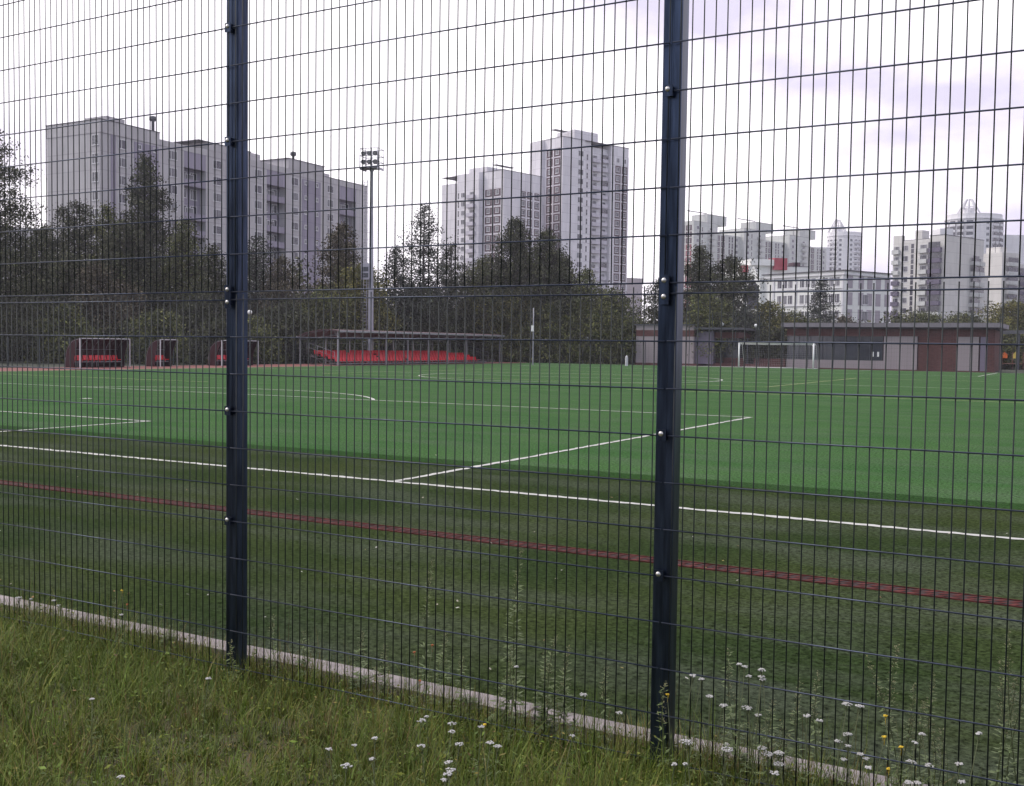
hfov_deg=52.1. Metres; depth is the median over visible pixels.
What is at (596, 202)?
apartment tower
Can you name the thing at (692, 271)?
tree
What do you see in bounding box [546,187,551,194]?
window
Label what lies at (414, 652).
wildflower
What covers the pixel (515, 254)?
tree
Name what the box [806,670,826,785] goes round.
tall weed
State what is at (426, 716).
yarrow plant
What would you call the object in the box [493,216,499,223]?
window
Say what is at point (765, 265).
hall
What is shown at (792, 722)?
tall weed
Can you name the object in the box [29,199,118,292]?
tree
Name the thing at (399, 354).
grandstand
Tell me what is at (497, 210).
window
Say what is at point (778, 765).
yarrow plant
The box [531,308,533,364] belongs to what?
signal pole
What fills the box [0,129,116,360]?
tree
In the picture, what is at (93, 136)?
window
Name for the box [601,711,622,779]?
yarrow plant
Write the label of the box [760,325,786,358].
shrub
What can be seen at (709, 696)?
yarrow plant
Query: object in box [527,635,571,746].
tall weed
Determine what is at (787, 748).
tall weed
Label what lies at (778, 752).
yarrow plant
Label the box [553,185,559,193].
window
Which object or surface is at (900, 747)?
wildflower
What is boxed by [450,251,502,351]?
tree
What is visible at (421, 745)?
yarrow plant
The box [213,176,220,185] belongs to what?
window
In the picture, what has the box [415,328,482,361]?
shrub
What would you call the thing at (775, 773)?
yarrow plant
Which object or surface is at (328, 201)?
window
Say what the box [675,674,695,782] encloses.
yarrow plant
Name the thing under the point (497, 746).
yarrow plant
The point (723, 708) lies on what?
yarrow plant
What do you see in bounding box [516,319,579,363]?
shrub
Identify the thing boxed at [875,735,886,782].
wildflower
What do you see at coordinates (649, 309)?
tree
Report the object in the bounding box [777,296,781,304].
window
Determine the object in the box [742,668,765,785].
yarrow plant
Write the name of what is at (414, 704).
wildflower
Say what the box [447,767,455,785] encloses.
yarrow plant
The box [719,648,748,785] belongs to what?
tall weed
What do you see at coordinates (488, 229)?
window
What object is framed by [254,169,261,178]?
window
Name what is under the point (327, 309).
tree
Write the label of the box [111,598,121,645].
tall weed
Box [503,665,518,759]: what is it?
yarrow plant
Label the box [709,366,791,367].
forecourt paving
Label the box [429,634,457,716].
tall weed
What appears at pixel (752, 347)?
shrub
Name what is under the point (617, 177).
window
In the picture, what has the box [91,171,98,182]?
window
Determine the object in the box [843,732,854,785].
yarrow plant
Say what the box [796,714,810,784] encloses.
yarrow plant
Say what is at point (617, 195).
window
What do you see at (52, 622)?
yarrow plant
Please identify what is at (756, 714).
yarrow plant
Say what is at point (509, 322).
tree
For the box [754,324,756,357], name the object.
street lamp
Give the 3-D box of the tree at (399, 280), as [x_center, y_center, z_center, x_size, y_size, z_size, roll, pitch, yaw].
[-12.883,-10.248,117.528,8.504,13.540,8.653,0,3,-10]
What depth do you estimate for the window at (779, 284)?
248.05 m
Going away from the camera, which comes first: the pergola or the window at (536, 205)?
the pergola
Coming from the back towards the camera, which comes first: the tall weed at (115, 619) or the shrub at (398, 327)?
the shrub at (398, 327)
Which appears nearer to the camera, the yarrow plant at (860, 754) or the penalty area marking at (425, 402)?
the yarrow plant at (860, 754)
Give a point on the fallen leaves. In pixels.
(376, 547)
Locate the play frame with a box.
[1002,352,1023,368]
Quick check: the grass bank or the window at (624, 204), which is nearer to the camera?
the grass bank
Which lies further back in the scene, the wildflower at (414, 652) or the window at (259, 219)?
the window at (259, 219)
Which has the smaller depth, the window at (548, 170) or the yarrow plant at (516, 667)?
the yarrow plant at (516, 667)
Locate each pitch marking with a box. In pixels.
[0,363,998,389]
[18,367,1016,402]
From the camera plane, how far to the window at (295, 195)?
202.45 m
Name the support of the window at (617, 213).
in the apartment tower at (596, 202)
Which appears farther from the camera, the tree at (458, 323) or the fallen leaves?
the tree at (458, 323)
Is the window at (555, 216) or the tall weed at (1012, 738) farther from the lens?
the window at (555, 216)
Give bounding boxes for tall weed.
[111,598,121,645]
[159,625,178,663]
[226,639,241,686]
[267,614,279,680]
[296,631,320,684]
[346,631,372,701]
[373,648,395,707]
[416,560,433,705]
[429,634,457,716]
[454,658,480,726]
[485,647,530,740]
[499,548,524,726]
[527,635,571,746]
[550,645,581,746]
[596,666,612,754]
[655,683,674,780]
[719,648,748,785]
[754,698,794,785]
[785,677,805,785]
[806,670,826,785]
[867,643,916,785]
[910,672,950,785]
[988,627,1023,785]
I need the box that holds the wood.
[0,243,991,361]
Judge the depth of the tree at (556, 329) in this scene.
119.65 m
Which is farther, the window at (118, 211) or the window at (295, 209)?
the window at (295, 209)
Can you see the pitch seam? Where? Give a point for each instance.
(1018, 506)
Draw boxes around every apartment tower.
[441,160,541,306]
[529,129,628,303]
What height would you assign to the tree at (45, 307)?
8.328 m
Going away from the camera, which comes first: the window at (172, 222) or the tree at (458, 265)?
the tree at (458, 265)
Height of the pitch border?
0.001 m
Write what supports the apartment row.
on the ground at (181, 364)
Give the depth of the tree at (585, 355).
118.04 m
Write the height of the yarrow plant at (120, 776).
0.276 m
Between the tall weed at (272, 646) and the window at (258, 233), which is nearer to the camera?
the tall weed at (272, 646)
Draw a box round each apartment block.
[2,227,43,294]
[46,116,366,317]
[626,278,641,321]
[890,230,987,322]
[983,240,1023,319]
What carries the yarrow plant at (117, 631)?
on the grass bank
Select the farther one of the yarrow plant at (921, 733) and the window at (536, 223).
the window at (536, 223)
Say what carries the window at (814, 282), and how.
in the school building
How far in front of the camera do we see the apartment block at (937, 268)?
280.28 m
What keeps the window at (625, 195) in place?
in the apartment tower at (596, 202)
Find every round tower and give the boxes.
[818,219,862,270]
[932,199,1023,263]
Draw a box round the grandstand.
[296,329,504,365]
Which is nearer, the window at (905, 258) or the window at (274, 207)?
the window at (274, 207)
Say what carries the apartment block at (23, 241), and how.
on the ground at (181, 364)
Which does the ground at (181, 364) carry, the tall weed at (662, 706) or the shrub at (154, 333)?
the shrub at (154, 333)
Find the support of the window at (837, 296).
in the school building
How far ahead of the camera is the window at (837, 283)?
234.73 m
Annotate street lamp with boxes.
[248,310,251,365]
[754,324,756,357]
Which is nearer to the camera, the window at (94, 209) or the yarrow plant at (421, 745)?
the yarrow plant at (421, 745)
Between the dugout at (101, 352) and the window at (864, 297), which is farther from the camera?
the window at (864, 297)
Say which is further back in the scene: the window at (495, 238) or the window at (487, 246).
the window at (487, 246)
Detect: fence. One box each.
[0,0,1023,785]
[0,336,485,367]
[524,311,1023,371]
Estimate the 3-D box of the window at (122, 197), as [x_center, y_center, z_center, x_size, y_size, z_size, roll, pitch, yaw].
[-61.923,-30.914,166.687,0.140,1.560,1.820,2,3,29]
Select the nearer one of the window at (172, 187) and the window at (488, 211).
the window at (172, 187)
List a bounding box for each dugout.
[65,338,129,367]
[146,339,177,366]
[208,340,258,365]
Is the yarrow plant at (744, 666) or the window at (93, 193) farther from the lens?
the window at (93, 193)
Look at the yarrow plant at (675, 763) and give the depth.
3.93 m
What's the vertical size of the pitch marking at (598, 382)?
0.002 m
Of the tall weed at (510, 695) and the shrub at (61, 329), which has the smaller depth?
the tall weed at (510, 695)
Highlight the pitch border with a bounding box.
[0,429,1023,785]
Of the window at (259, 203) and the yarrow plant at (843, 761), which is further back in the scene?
the window at (259, 203)
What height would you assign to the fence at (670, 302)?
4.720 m
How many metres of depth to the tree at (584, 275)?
119.37 m
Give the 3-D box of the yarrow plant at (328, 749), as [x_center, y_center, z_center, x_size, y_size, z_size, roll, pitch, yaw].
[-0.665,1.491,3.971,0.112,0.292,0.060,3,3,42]
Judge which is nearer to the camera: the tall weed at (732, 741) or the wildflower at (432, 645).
the tall weed at (732, 741)
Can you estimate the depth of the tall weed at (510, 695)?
4.98 m
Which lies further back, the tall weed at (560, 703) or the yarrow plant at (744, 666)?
the tall weed at (560, 703)
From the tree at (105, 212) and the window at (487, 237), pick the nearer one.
the tree at (105, 212)
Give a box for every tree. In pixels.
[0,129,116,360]
[2,273,76,341]
[3,223,84,317]
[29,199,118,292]
[40,250,107,322]
[59,260,123,331]
[80,200,145,308]
[87,219,176,319]
[87,279,152,334]
[101,152,195,314]
[140,216,223,320]
[168,238,225,344]
[219,233,296,319]
[248,253,315,361]
[255,296,322,356]
[280,284,364,362]
[304,221,385,320]
[324,259,413,349]
[374,245,433,349]
[383,282,462,361]
[384,204,462,361]
[425,240,485,351]
[427,298,478,352]
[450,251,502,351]
[461,216,548,360]
[472,287,557,362]
[494,226,583,361]
[518,298,583,363]
[532,254,593,362]
[557,266,606,363]
[572,285,652,363]
[632,277,688,323]
[683,242,723,322]
[683,289,750,364]
[690,254,768,328]
[727,304,768,335]
[748,298,806,351]
[784,310,824,330]
[800,277,840,322]
[826,312,865,322]
[888,306,956,322]
[938,310,993,322]
[970,297,1023,351]
[988,320,1020,368]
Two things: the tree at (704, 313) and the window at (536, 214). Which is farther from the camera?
the window at (536, 214)
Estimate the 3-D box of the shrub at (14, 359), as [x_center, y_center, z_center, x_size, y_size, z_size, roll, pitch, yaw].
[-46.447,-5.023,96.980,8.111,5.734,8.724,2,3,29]
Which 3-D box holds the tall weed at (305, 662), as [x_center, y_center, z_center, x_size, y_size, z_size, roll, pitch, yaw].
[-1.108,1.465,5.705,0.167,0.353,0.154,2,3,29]
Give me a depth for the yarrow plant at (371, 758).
4.03 m
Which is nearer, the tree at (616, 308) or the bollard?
the bollard
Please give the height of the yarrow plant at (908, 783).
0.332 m
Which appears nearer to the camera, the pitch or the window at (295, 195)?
the pitch
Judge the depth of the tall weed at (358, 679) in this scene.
5.52 m
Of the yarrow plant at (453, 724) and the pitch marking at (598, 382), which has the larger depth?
the pitch marking at (598, 382)
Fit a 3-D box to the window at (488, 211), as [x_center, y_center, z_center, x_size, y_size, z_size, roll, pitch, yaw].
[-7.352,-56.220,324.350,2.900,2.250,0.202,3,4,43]
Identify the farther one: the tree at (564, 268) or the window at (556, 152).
the window at (556, 152)
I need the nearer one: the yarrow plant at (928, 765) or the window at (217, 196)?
the yarrow plant at (928, 765)
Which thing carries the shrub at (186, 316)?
on the ground at (181, 364)
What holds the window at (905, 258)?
in the apartment block at (937, 268)
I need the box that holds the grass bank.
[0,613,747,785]
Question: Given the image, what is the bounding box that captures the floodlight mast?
[359,147,383,362]
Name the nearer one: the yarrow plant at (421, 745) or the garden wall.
the yarrow plant at (421, 745)
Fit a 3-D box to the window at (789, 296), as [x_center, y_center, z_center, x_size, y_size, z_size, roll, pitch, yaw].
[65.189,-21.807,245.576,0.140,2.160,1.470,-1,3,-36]
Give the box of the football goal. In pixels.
[738,343,817,368]
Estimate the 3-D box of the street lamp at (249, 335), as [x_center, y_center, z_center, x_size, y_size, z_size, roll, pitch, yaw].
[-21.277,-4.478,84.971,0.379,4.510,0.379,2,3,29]
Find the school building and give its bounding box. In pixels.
[746,266,892,322]
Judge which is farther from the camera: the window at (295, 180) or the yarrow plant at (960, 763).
the window at (295, 180)
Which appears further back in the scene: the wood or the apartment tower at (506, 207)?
the apartment tower at (506, 207)
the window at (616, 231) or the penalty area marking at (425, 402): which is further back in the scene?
the window at (616, 231)
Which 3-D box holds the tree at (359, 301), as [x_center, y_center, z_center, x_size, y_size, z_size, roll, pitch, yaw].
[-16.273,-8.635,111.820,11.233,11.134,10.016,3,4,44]
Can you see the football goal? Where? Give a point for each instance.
(764, 344)
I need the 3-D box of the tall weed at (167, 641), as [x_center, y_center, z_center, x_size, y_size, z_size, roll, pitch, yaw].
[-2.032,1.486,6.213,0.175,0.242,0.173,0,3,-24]
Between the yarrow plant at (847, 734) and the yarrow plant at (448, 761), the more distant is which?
the yarrow plant at (847, 734)
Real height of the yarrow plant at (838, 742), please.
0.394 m
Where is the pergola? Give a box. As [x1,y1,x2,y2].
[1003,330,1023,369]
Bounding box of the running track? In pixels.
[0,362,517,370]
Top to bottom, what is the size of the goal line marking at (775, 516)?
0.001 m
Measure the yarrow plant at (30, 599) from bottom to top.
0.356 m
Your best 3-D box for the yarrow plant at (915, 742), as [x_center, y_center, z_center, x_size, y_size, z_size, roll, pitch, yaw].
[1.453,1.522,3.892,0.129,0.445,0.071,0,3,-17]
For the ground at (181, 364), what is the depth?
89.24 m
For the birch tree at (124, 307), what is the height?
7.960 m
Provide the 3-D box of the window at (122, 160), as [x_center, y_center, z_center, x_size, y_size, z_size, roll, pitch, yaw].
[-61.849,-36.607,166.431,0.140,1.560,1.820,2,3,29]
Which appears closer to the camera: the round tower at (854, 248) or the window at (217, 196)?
the window at (217, 196)
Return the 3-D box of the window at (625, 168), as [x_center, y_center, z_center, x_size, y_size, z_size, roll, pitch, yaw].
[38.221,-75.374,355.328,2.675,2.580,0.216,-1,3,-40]
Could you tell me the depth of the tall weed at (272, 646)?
5.82 m
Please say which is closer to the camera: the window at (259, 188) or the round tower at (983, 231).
the window at (259, 188)
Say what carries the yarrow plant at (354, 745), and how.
on the grass bank
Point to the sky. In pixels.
(990, 6)
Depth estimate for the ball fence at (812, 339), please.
104.93 m
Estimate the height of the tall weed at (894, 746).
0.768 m
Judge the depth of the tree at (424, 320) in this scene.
118.74 m
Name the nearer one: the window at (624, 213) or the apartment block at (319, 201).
the apartment block at (319, 201)
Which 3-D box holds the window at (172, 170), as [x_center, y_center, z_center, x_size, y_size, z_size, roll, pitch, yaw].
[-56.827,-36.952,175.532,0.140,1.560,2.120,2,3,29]
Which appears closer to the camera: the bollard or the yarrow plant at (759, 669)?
the yarrow plant at (759, 669)
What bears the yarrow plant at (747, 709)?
on the grass bank
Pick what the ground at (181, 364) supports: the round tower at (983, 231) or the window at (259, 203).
the round tower at (983, 231)
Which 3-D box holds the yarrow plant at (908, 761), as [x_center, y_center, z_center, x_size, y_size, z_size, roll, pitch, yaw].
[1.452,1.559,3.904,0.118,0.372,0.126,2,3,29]
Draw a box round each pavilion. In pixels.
[634,324,758,365]
[784,323,1008,372]
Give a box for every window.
[91,134,98,145]
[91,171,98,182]
[91,190,98,200]
[92,153,98,163]
[92,208,98,218]
[118,139,126,149]
[118,157,126,167]
[118,175,126,185]
[118,193,125,203]
[118,211,125,219]
[168,150,176,160]
[168,167,177,177]
[168,185,177,194]
[168,202,177,211]
[168,219,176,227]
[190,189,196,200]
[213,160,220,169]
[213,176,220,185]
[213,192,220,202]
[213,209,220,218]
[213,225,220,234]
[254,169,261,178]
[254,184,261,193]
[254,200,261,209]
[254,216,261,224]
[254,231,262,240]
[272,204,276,214]
[291,177,298,186]
[291,192,297,200]
[291,207,297,215]
[291,222,297,230]
[291,237,298,245]
[327,185,333,193]
[327,199,333,207]
[327,213,333,221]
[484,244,490,251]
[485,189,491,196]
[485,198,491,205]
[485,207,491,214]
[485,217,491,224]
[485,226,491,233]
[485,235,491,241]
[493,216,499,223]
[493,225,499,232]
[493,234,499,241]
[494,188,500,195]
[494,197,500,204]
[494,207,500,214]
[534,202,538,209]
[534,211,538,218]
[534,220,538,227]
[534,229,538,236]
[546,177,552,185]
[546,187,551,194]
[546,196,551,204]
[546,205,551,213]
[546,214,551,222]
[547,159,552,166]
[547,168,552,176]
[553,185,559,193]
[553,195,559,203]
[553,204,559,212]
[553,213,559,221]
[553,223,558,230]
[554,148,559,156]
[554,157,559,165]
[554,167,559,174]
[554,176,559,184]
[613,273,618,280]
[614,211,619,218]
[614,219,619,227]
[614,228,619,236]
[614,238,619,245]
[614,246,618,254]
[614,255,618,262]
[614,264,618,271]
[615,165,620,173]
[615,175,620,182]
[615,184,619,191]
[615,193,619,200]
[615,202,619,209]
[620,247,625,254]
[620,256,625,263]
[620,265,625,272]
[620,274,625,281]
[621,193,626,201]
[621,202,626,210]
[621,211,626,219]
[622,167,626,174]
[622,176,626,183]
[747,283,757,308]
[777,282,781,288]
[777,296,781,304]
[783,296,786,304]
[787,295,792,304]
[788,279,792,288]
[799,295,803,303]
[800,281,804,287]
[805,278,809,287]
[810,278,815,287]
[829,277,833,286]
[834,293,839,302]
[835,277,839,286]
[862,294,867,304]
[862,311,867,321]
[903,256,907,261]
[903,266,907,271]
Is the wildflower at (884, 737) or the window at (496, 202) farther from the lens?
the window at (496, 202)
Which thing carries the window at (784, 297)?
in the school building
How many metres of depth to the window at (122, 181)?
166.53 m
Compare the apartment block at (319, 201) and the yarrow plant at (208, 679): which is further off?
the apartment block at (319, 201)
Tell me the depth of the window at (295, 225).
202.85 m
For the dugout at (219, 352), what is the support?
on the running track
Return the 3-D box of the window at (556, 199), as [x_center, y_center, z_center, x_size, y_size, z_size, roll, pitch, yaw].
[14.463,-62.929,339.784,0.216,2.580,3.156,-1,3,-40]
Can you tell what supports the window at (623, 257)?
in the apartment tower at (596, 202)
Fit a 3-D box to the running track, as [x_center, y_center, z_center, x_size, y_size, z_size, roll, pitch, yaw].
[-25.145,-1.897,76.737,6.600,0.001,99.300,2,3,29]
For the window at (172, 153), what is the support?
in the apartment block at (319, 201)
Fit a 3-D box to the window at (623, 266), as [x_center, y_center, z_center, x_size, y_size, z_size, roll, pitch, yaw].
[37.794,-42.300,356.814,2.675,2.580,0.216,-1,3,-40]
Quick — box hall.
[725,258,807,307]
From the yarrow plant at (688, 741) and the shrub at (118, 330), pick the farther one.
the shrub at (118, 330)
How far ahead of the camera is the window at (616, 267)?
354.80 m
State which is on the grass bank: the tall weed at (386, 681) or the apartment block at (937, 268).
the tall weed at (386, 681)
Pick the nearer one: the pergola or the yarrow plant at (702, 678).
the yarrow plant at (702, 678)
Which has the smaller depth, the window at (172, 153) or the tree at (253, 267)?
the tree at (253, 267)
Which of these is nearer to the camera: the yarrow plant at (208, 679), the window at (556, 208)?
the yarrow plant at (208, 679)
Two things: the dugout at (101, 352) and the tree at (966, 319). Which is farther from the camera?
the tree at (966, 319)
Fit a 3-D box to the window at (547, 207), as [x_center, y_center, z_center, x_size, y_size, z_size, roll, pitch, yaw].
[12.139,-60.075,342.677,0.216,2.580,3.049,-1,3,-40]
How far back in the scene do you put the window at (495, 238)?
322.49 m
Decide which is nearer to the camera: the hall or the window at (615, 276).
the hall
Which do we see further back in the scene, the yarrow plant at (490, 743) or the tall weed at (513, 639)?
the tall weed at (513, 639)
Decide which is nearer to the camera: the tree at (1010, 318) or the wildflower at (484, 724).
the wildflower at (484, 724)
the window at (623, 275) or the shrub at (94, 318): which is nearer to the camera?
the shrub at (94, 318)
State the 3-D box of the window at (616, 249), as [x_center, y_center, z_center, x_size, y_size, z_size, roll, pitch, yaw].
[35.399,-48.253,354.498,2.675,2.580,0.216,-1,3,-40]
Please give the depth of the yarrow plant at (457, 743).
4.02 m
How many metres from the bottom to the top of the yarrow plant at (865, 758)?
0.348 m
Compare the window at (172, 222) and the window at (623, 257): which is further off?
the window at (623, 257)
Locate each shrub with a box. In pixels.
[0,310,40,361]
[23,300,108,363]
[76,304,112,337]
[93,319,148,362]
[113,308,195,364]
[166,301,212,361]
[180,316,265,364]
[248,313,290,363]
[275,312,360,363]
[335,319,383,362]
[356,306,410,361]
[385,306,439,361]
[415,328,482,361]
[458,307,494,361]
[479,319,548,362]
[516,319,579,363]
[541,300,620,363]
[583,313,647,364]
[705,323,745,364]
[734,323,786,363]
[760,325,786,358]
[1002,325,1023,369]
[1003,325,1023,369]
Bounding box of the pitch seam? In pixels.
[0,425,1023,509]
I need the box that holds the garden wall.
[709,357,785,366]
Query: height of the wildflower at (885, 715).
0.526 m
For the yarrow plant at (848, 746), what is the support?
on the grass bank
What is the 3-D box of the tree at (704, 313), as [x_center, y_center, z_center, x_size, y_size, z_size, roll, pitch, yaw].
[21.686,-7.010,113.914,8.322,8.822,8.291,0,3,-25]
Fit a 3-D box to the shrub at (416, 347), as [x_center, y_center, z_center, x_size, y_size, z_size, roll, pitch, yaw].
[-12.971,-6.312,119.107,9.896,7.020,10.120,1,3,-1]
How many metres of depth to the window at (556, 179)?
339.46 m
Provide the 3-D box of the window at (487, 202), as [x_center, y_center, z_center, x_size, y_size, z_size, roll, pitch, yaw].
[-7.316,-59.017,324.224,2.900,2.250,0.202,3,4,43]
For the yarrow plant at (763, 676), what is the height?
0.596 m
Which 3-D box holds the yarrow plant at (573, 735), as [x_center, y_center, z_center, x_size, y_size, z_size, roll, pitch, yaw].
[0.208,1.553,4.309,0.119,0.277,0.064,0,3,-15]
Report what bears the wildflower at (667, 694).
on the grass bank
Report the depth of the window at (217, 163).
184.43 m
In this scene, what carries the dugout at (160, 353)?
on the running track
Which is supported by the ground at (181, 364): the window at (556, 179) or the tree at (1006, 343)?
the tree at (1006, 343)
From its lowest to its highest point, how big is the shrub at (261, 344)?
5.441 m
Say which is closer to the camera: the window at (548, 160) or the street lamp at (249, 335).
the street lamp at (249, 335)
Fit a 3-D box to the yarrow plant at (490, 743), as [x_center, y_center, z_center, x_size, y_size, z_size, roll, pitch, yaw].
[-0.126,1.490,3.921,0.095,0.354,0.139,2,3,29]
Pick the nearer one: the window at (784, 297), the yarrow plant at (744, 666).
the yarrow plant at (744, 666)
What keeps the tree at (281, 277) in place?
on the ground at (181, 364)
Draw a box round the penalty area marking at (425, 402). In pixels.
[0,383,750,480]
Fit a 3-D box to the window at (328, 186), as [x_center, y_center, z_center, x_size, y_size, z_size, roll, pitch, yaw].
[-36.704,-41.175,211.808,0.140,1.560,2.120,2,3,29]
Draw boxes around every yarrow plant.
[22,598,31,639]
[47,600,59,648]
[86,698,101,770]
[110,614,122,660]
[116,775,124,785]
[199,677,211,743]
[325,747,341,785]
[340,763,352,784]
[352,744,370,783]
[367,757,375,785]
[371,736,378,785]
[413,718,425,768]
[417,715,433,768]
[417,744,425,785]
[440,730,454,778]
[443,772,451,785]
[444,760,452,781]
[445,722,457,769]
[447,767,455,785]
[453,742,463,779]
[468,725,484,785]
[484,741,493,785]
[493,744,501,785]
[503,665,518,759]
[561,734,574,784]
[575,692,586,764]
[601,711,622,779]
[665,762,676,785]
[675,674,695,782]
[679,739,692,785]
[682,762,687,785]
[686,677,704,784]
[701,694,716,783]
[712,742,729,785]
[715,704,728,785]
[719,746,732,785]
[728,665,747,785]
[733,663,747,782]
[740,713,763,785]
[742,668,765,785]
[742,705,764,785]
[743,674,756,785]
[743,675,764,784]
[757,678,769,785]
[757,745,766,785]
[761,751,773,785]
[770,761,783,784]
[770,771,778,785]
[773,750,783,784]
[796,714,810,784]
[810,718,822,785]
[830,702,852,785]
[831,739,842,785]
[834,704,864,785]
[840,758,846,785]
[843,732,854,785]
[845,744,851,785]
[857,752,863,785]
[859,757,869,785]
[865,765,871,784]
[904,780,913,785]
[906,741,918,785]
[906,759,916,785]
[918,732,933,785]
[925,763,933,785]
[955,762,962,785]
[969,731,981,785]
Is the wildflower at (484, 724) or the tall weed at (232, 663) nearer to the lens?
the wildflower at (484, 724)
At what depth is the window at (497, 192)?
321.47 m
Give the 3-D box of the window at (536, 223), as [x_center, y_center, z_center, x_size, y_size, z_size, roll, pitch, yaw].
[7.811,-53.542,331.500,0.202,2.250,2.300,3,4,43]
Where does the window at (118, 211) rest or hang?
in the apartment block at (319, 201)
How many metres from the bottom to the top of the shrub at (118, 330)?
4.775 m
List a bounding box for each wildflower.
[116,590,131,662]
[403,680,421,731]
[408,651,417,738]
[421,644,436,732]
[474,723,494,784]
[659,693,678,784]
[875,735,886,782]
[883,714,891,785]
[895,745,903,785]
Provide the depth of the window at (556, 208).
339.87 m
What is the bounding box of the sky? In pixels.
[0,0,1023,323]
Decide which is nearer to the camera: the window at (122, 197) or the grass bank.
the grass bank
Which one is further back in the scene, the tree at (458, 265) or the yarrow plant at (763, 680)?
the tree at (458, 265)
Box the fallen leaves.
[0,445,1006,678]
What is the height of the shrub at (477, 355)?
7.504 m
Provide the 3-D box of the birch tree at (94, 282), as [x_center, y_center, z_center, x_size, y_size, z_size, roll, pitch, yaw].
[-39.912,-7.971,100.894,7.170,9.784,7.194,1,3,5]
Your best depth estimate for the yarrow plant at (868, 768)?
3.83 m
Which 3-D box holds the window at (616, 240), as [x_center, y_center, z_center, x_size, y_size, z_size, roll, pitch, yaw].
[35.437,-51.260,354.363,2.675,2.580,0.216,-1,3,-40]
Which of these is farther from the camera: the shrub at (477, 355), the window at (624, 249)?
the window at (624, 249)
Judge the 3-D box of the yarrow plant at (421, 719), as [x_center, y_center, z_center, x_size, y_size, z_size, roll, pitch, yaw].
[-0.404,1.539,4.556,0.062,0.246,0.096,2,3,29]
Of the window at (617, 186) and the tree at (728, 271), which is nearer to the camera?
the tree at (728, 271)
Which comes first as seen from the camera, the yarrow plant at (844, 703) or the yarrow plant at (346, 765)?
the yarrow plant at (346, 765)
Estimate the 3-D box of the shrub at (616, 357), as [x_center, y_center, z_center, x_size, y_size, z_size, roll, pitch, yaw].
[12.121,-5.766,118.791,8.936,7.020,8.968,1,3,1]
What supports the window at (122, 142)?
in the apartment block at (319, 201)
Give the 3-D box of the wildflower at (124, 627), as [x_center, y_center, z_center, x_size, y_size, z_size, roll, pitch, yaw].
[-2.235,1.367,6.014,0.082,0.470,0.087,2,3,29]
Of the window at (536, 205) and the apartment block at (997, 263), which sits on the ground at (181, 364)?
the apartment block at (997, 263)
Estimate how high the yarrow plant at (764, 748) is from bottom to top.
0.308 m
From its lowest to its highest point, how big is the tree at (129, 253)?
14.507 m
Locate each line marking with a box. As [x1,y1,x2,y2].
[0,445,1023,539]
[0,480,1022,607]
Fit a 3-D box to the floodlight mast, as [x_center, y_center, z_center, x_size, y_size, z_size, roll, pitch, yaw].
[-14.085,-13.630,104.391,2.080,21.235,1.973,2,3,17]
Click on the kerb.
(482, 697)
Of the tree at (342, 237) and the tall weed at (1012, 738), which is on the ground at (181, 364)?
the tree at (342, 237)
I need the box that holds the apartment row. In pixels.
[683,210,826,317]
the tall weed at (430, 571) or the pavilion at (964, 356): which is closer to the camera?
the tall weed at (430, 571)
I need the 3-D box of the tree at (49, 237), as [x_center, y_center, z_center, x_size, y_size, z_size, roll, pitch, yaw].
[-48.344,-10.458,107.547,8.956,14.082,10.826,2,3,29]
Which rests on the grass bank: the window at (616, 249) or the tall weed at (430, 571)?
the tall weed at (430, 571)
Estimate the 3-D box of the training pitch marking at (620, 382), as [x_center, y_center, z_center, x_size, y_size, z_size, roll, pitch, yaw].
[7.923,-0.629,57.651,66.000,0.001,37.104,2,3,29]
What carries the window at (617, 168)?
in the apartment tower at (596, 202)
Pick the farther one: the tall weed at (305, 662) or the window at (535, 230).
the window at (535, 230)
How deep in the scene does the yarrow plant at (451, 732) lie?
4.16 m
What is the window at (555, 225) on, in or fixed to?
in the apartment tower at (596, 202)
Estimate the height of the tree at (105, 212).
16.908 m
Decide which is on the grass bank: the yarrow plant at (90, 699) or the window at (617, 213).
the yarrow plant at (90, 699)
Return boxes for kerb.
[0,595,927,785]
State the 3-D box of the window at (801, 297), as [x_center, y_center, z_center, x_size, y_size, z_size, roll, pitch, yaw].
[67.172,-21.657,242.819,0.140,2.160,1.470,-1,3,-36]
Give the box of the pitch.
[0,363,1023,503]
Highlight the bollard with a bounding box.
[625,355,627,365]
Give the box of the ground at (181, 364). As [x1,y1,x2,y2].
[0,360,1023,372]
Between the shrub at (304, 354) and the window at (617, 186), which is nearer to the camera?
the shrub at (304, 354)
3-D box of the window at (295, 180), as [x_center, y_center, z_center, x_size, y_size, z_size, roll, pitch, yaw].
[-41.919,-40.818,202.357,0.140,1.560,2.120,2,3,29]
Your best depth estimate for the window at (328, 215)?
211.86 m
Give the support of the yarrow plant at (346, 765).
on the grass bank
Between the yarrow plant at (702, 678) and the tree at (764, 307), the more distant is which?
the tree at (764, 307)
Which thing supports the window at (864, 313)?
in the school building
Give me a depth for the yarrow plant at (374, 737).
3.92 m
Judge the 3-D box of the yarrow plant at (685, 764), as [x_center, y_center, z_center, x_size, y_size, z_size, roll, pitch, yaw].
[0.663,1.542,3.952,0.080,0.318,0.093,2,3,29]
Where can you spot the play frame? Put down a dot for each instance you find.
(1006, 356)
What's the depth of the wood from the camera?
137.11 m
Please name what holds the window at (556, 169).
in the apartment tower at (596, 202)
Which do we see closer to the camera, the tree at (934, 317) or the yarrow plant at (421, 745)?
the yarrow plant at (421, 745)
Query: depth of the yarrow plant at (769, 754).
4.19 m

